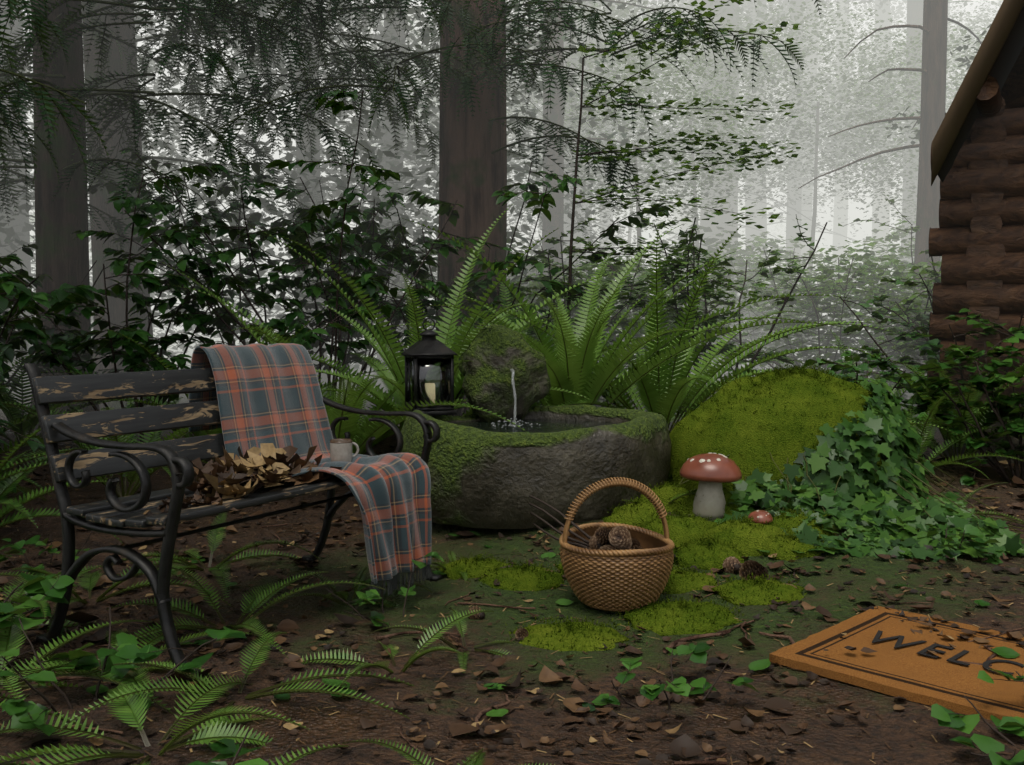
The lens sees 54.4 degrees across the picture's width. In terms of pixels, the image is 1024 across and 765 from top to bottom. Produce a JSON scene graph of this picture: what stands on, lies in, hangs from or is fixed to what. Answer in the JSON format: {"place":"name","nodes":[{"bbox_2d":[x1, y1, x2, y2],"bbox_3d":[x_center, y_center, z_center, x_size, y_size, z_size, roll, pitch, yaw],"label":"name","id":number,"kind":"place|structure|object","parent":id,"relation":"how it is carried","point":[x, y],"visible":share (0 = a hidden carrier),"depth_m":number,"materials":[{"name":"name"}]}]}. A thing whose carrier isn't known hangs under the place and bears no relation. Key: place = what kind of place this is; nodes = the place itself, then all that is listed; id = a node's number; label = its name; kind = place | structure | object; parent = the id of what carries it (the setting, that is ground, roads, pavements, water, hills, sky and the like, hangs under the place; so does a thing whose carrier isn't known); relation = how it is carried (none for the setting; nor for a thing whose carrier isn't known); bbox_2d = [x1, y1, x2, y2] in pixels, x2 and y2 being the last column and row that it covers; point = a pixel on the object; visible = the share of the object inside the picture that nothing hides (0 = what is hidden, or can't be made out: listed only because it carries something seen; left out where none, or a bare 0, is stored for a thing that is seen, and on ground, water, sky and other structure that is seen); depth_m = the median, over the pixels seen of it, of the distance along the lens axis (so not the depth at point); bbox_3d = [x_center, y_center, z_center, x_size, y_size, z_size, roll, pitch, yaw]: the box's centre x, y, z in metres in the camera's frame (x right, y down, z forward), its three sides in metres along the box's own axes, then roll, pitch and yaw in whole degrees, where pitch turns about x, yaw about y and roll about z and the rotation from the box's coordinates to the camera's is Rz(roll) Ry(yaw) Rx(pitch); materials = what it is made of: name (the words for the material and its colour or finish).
{"place":"outdoors","nodes":[
{"label":"outdoors","id":0,"kind":"place"},
{"bbox_2d":[0,0,652,391],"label":"background foliage","id":1,"kind":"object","parent":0,"point":[412,158],"depth_m":14.90,"materials":[{"name":"green plant"}]},
{"bbox_2d":[0,0,821,289],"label":"conifer branches","id":2,"kind":"object","parent":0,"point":[221,10],"visible":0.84,"depth_m":8.45,"materials":[{"name":"green plant"}]},
{"bbox_2d":[0,325,1023,764],"bbox_3d":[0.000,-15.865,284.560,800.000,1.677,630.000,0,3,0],"label":"ground","id":3,"kind":"structure","parent":0,"point":[830,743],"depth_m":3.15,"materials":[{"name":"soil"}]},
{"bbox_2d":[0,0,34,385],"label":"tree","id":4,"kind":"object","parent":3,"relation":"on","point":[19,220],"visible":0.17,"depth_m":14.70,"materials":[{"name":"grey plant"}]},
{"bbox_2d":[30,0,99,428],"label":"tree","id":5,"kind":"object","parent":3,"relation":"on","point":[62,254],"visible":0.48,"depth_m":8.75,"materials":[{"name":"brown plant"}]},
{"bbox_2d":[81,0,153,410],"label":"tree","id":6,"kind":"object","parent":3,"relation":"on","point":[117,307],"visible":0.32,"depth_m":10.66,"materials":[{"name":"brown plant"}]},
{"bbox_2d":[23,363,441,674],"bbox_3d":[-0.917,0.364,3.562,0.730,0.897,1.295,2,4,30],"label":"bench frame","id":7,"kind":"object","parent":3,"relation":"on","point":[182,473],"visible":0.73,"depth_m":3.05,"materials":[{"name":"black metal"}]},
{"bbox_2d":[32,368,346,527],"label":"bench slats","id":8,"kind":"object","parent":7,"relation":"attached to","point":[82,388],"visible":0.55,"depth_m":3.32,"materials":[{"name":"black wood"}]},
{"bbox_2d":[143,443,341,516],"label":"dried leaves","id":9,"kind":"object","parent":8,"relation":"on","point":[269,466],"visible":0.86,"depth_m":3.41,"materials":[{"name":"brown plant"}]},
{"bbox_2d":[189,343,431,583],"bbox_3d":[-0.781,0.284,3.848,0.798,0.863,0.634,2,4,30],"label":"blanket","id":10,"kind":"object","parent":7,"relation":"on","point":[271,393],"visible":0.79,"depth_m":3.83,"materials":[{"name":"multicoloured fabric"}]},
{"bbox_2d":[330,438,358,461],"bbox_3d":[-0.659,0.266,3.873,0.086,0.088,0.103,2,4,30],"label":"mug","id":11,"kind":"object","parent":10,"relation":"on","point":[340,449],"visible":0.89,"depth_m":3.83,"materials":[{"name":"white ceramic"}]},
{"bbox_2d":[370,564,431,601],"bbox_3d":[-0.422,0.752,3.765,0.058,0.066,0.369,2,4,30],"label":"blanket fringe","id":12,"kind":"object","parent":10,"relation":"attached to","point":[395,580],"visible":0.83,"depth_m":3.78,"materials":[{"name":"grey fabric"}]},
{"bbox_2d":[295,0,327,384],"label":"tree","id":13,"kind":"object","parent":3,"relation":"on","point":[300,156],"visible":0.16,"depth_m":15.69,"materials":[{"name":"grey plant"}]},
{"bbox_2d":[373,2,405,383],"bbox_3d":[-2.102,-12.828,16.790,0.726,26.000,0.740,-3,5,-43],"label":"tree","id":14,"kind":"object","parent":3,"relation":"on","point":[389,136],"visible":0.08,"depth_m":17.14,"materials":[{"name":"grey plant"}]},
{"bbox_2d":[436,0,506,415],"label":"tree","id":15,"kind":"object","parent":3,"relation":"on","point":[472,174],"visible":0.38,"depth_m":9.61,"materials":[{"name":"brown plant"}]},
{"bbox_2d":[0,88,1023,764],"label":"leafy shrubs","id":16,"kind":"object","parent":3,"relation":"on","point":[40,586],"visible":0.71,"depth_m":7.10,"materials":[{"name":"green plant"}]},
{"bbox_2d":[0,204,1023,543],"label":"ferns","id":17,"kind":"object","parent":3,"relation":"on","point":[582,372],"visible":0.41,"depth_m":6.48,"materials":[{"name":"green plant"}]},
{"bbox_2d":[0,449,1023,764],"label":"ferns","id":18,"kind":"object","parent":3,"relation":"on","point":[210,729],"visible":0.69,"depth_m":2.81,"materials":[{"name":"green plant"}]},
{"bbox_2d":[0,426,1023,764],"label":"fallen leaves","id":19,"kind":"object","parent":3,"relation":"on","point":[684,746],"visible":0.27,"depth_m":3.17,"materials":[{"name":"brown plant"}]},
{"bbox_2d":[0,0,1023,764],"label":"shrub stems","id":20,"kind":"object","parent":3,"relation":"on","point":[996,466],"visible":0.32,"depth_m":7.86,"materials":[{"name":"brown"}]},
{"bbox_2d":[29,0,1001,369],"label":"distant foliage","id":21,"kind":"object","parent":3,"relation":"on","point":[621,14],"visible":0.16,"depth_m":25.96,"materials":[{"name":"plant"}]},
{"bbox_2d":[250,0,995,266],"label":"tree branches","id":22,"kind":"object","parent":21,"relation":"on","point":[926,30],"visible":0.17,"depth_m":16.40,"materials":[{"name":"grey plant"}]},
{"bbox_2d":[218,0,1002,268],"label":"foliage sprays","id":23,"kind":"object","parent":22,"relation":"attached to","point":[912,142],"visible":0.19,"depth_m":23.95,"materials":[{"name":"green plant"}]},
{"bbox_2d":[15,466,1023,764],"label":"twigs","id":24,"kind":"object","parent":3,"relation":"on","point":[665,650],"visible":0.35,"depth_m":3.29,"materials":[{"name":"brown wood"}]},
{"bbox_2d":[401,404,670,528],"bbox_3d":[0.129,0.412,5.509,1.531,0.555,1.301,0,3,-8],"label":"stone basin","id":25,"kind":"object","parent":3,"relation":"on","point":[480,478],"visible":0.78,"depth_m":4.91,"materials":[{"name":"grey stone"}]},
{"bbox_2d":[401,318,457,415],"bbox_3d":[-0.470,-0.095,5.634,0.260,0.543,0.260,-1,4,-20],"label":"lantern","id":26,"kind":"object","parent":25,"relation":"on","point":[426,353],"visible":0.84,"depth_m":5.56,"materials":[{"name":"black metal"}]},
{"bbox_2d":[458,324,550,421],"bbox_3d":[-0.050,-0.051,5.966,0.531,0.597,0.430,-1,3,-13],"label":"mossy boulder","id":27,"kind":"object","parent":25,"relation":"on","point":[495,353],"visible":0.9,"depth_m":5.80,"materials":[{"name":"stone"}]},
{"bbox_2d":[454,419,618,432],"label":"basin water","id":28,"kind":"structure","parent":25,"relation":"on","point":[548,425],"depth_m":5.63,"materials":[{"name":"black liquid"}]},
{"bbox_2d":[60,519,1019,716],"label":"fallen leaves","id":29,"kind":"object","parent":3,"relation":"on","point":[1005,652],"visible":0.59,"depth_m":3.04,"materials":[{"name":"brown plant"}]},
{"bbox_2d":[538,91,542,259],"bbox_3d":[1.222,-20.005,36.904,0.766,38.000,0.744,2,4,35],"label":"tree","id":30,"kind":"object","parent":3,"relation":"on","point":[539,218],"depth_m":37.57,"materials":[{"name":"grey plant"}]},
{"bbox_2d":[541,0,563,300],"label":"tree","id":31,"kind":"object","parent":3,"relation":"on","point":[557,220],"visible":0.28,"depth_m":16.67,"materials":[{"name":"grey plant"}]},
{"bbox_2d":[563,2,580,300],"bbox_3d":[1.454,-17.207,23.013,0.744,34.000,0.784,-3,4,-38],"label":"tree","id":32,"kind":"object","parent":3,"relation":"on","point":[578,234],"visible":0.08,"depth_m":23.59,"materials":[{"name":"grey plant"}]},
{"bbox_2d":[579,1,592,278],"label":"tree","id":33,"kind":"object","parent":3,"relation":"on","point":[585,204],"visible":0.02,"depth_m":26.58,"materials":[{"name":"grey plant"}]},
{"bbox_2d":[592,1,603,268],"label":"tree","id":34,"kind":"object","parent":3,"relation":"on","point":[595,228],"visible":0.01,"depth_m":54.25,"materials":[{"name":"grey plant"}]},
{"bbox_2d":[600,3,614,339],"bbox_3d":[2.880,-17.545,28.993,0.730,34.000,0.734,0,3,0],"label":"tree","id":35,"kind":"object","parent":3,"relation":"on","point":[608,215],"visible":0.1,"depth_m":29.59,"materials":[{"name":"grey plant"}]},
{"bbox_2d":[413,64,818,366],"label":"tree trunks","id":36,"kind":"object","parent":3,"relation":"on","point":[813,227],"visible":0.07,"depth_m":22.44,"materials":[{"name":"grey plant"}]},
{"bbox_2d":[320,0,1000,237],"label":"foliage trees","id":37,"kind":"object","parent":36,"relation":"attached to","point":[690,93],"visible":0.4,"depth_m":21.21,"materials":[{"name":"plant"}]},
{"bbox_2d":[559,477,674,611],"bbox_3d":[0.400,0.599,3.822,0.434,0.475,0.524,-1,3,-10],"label":"wicker basket","id":38,"kind":"object","parent":3,"relation":"on","point":[612,580],"visible":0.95,"depth_m":3.66,"materials":[{"name":"brown wicker"}]},
{"bbox_2d":[529,495,590,548],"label":"basket sticks","id":39,"kind":"object","parent":38,"relation":"in","point":[584,544],"visible":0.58,"depth_m":3.94,"materials":[{"name":"brown wood"}]},
{"bbox_2d":[589,526,642,549],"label":"pine cones","id":40,"kind":"object","parent":38,"relation":"in","point":[614,538],"visible":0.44,"depth_m":3.75,"materials":[{"name":"brown plant"}]},
{"bbox_2d":[467,557,767,639],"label":"pine cones","id":41,"kind":"object","parent":3,"relation":"on","point":[734,565],"visible":0.84,"depth_m":3.96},
{"bbox_2d":[435,481,836,654],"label":"moss cushions","id":42,"kind":"object","parent":3,"relation":"on","point":[703,543],"visible":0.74,"depth_m":4.17,"materials":[{"name":"green plant"}]},
{"bbox_2d":[748,510,772,523],"bbox_3d":[1.137,0.646,4.561,0.114,0.120,0.114,1,9,19],"label":"mushroom","id":43,"kind":"object","parent":42,"relation":"on","point":[760,516],"visible":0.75,"depth_m":4.52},
{"bbox_2d":[379,0,940,408],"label":"shrubs","id":44,"kind":"object","parent":3,"relation":"on","point":[709,288],"visible":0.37,"depth_m":8.46,"materials":[{"name":"green plant"}]},
{"bbox_2d":[384,219,941,405],"bbox_3d":[6.295,-1.678,16.336,16.700,3.621,13.370,0,3,0],"label":"understory foliage","id":45,"kind":"object","parent":3,"relation":"on","point":[866,258],"visible":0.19,"depth_m":13.20,"materials":[{"name":"green plant"}]},
{"bbox_2d":[674,2,687,258],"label":"tree","id":46,"kind":"object","parent":3,"relation":"on","point":[678,229],"visible":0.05,"depth_m":46.41,"materials":[{"name":"grey plant"}]},
{"bbox_2d":[679,0,699,293],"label":"tree","id":47,"kind":"object","parent":3,"relation":"on","point":[686,226],"visible":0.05,"depth_m":35.48,"materials":[{"name":"grey plant"}]},
{"bbox_2d":[679,453,741,519],"bbox_3d":[0.977,0.505,4.889,0.300,0.316,0.300,4,5,26],"label":"mushroom","id":48,"kind":"object","parent":3,"relation":"on","point":[711,473],"visible":0.99,"depth_m":4.82,"materials":[{"name":"ceramic"}]},
{"bbox_2d":[692,0,738,364],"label":"tree","id":49,"kind":"object","parent":3,"relation":"on","point":[721,220],"visible":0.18,"depth_m":25.82,"materials":[{"name":"grey plant"}]},
{"bbox_2d":[745,0,768,359],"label":"tree","id":50,"kind":"object","parent":3,"relation":"on","point":[758,220],"visible":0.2,"depth_m":30.45,"materials":[{"name":"grey plant"}]},
{"bbox_2d":[667,362,904,511],"bbox_3d":[1.529,0.681,5.594,1.468,1.631,1.201,0,3,0],"label":"mossy mound","id":51,"kind":"object","parent":3,"relation":"on","point":[749,423],"visible":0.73,"depth_m":5.26,"materials":[{"name":"green plant"}]},
{"bbox_2d":[784,0,802,359],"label":"tree","id":52,"kind":"object","parent":3,"relation":"on","point":[791,230],"visible":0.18,"depth_m":28.55,"materials":[{"name":"grey plant"}]},
{"bbox_2d":[800,0,818,346],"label":"tree","id":53,"kind":"object","parent":3,"relation":"on","point":[807,234],"visible":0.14,"depth_m":32.47,"materials":[{"name":"grey plant"}]},
{"bbox_2d":[828,1,848,358],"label":"tree","id":54,"kind":"object","parent":3,"relation":"on","point":[841,213],"visible":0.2,"depth_m":37.50,"materials":[{"name":"grey plant"}]},
{"bbox_2d":[675,377,1023,564],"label":"ivy","id":55,"kind":"object","parent":3,"relation":"on","point":[851,505],"visible":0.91,"depth_m":4.93,"materials":[{"name":"green plant"}]},
{"bbox_2d":[868,0,890,338],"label":"tree","id":56,"kind":"object","parent":3,"relation":"on","point":[884,17],"visible":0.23,"depth_m":34.43,"materials":[{"name":"grey plant"}]},
{"bbox_2d":[769,606,1023,719],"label":"welcome mat","id":57,"kind":"object","parent":3,"relation":"on","point":[901,662],"visible":0.87,"depth_m":3.02,"materials":[{"name":"brown fabric"}]},
{"bbox_2d":[824,621,994,653],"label":"fallen leaves","id":58,"kind":"object","parent":57,"relation":"on","point":[869,650],"visible":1,"depth_m":3.20,"materials":[{"name":"brown plant"}]},
{"bbox_2d":[899,0,923,294],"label":"tree","id":59,"kind":"object","parent":3,"relation":"on","point":[914,10],"visible":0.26,"depth_m":25.48,"materials":[{"name":"grey plant"}]},
{"bbox_2d":[902,0,947,398],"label":"tree","id":60,"kind":"object","parent":3,"relation":"on","point":[934,65],"visible":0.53,"depth_m":14.19,"materials":[{"name":"grey plant"}]},
{"bbox_2d":[945,1,949,110],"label":"tree","id":61,"kind":"object","parent":3,"relation":"on","point":[947,29],"visible":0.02,"depth_m":40.01,"materials":[{"name":"grey plant"}]},
{"bbox_2d":[943,417,1023,465],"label":"cabin foundation","id":62,"kind":"object","parent":3,"relation":"on","point":[1015,441],"depth_m":7.28,"materials":[{"name":"grey stone"}]},
{"bbox_2d":[23,0,1002,324],"label":"sky","id":63,"kind":"structure","parent":0,"point":[854,213],"materials":[{"name":"white"}]},
{"bbox_2d":[491,369,539,427],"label":"water stream","id":64,"kind":"structure","parent":0,"point":[514,395],"depth_m":5.60,"materials":[{"name":"clear liquid"}]},
{"bbox_2d":[927,96,1023,425],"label":"cabin walls","id":65,"kind":"structure","parent":0,"point":[976,240],"depth_m":7.36,"materials":[{"name":"brown wood"}]},
{"bbox_2d":[927,113,945,371],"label":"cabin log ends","id":66,"kind":"object","parent":65,"relation":"attached to","point":[933,285],"visible":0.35,"depth_m":7.57,"materials":[{"name":"brown wood"}]},
{"bbox_2d":[938,6,1023,181],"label":"cabin roof","id":67,"kind":"structure","parent":65,"relation":"on","point":[1008,55],"depth_m":7.19,"materials":[{"name":"brown wood"}]},
{"bbox_2d":[931,0,1023,185],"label":"cabin fascia","id":68,"kind":"structure","parent":67,"relation":"attached to","point":[984,60],"depth_m":6.73,"materials":[{"name":"brown wood"}]},
{"bbox_2d":[975,75,1001,116],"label":"cabin purlins","id":69,"kind":"object","parent":65,"relation":"attached to","point":[988,100],"visible":0.75,"depth_m":6.80,"materials":[{"name":"brown wood"}]},
{"bbox_2d":[1000,46,1023,108],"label":"gable wall","id":70,"kind":"structure","parent":0,"point":[1012,92],"depth_m":7.25,"materials":[{"name":"brown wood"}]}
]}

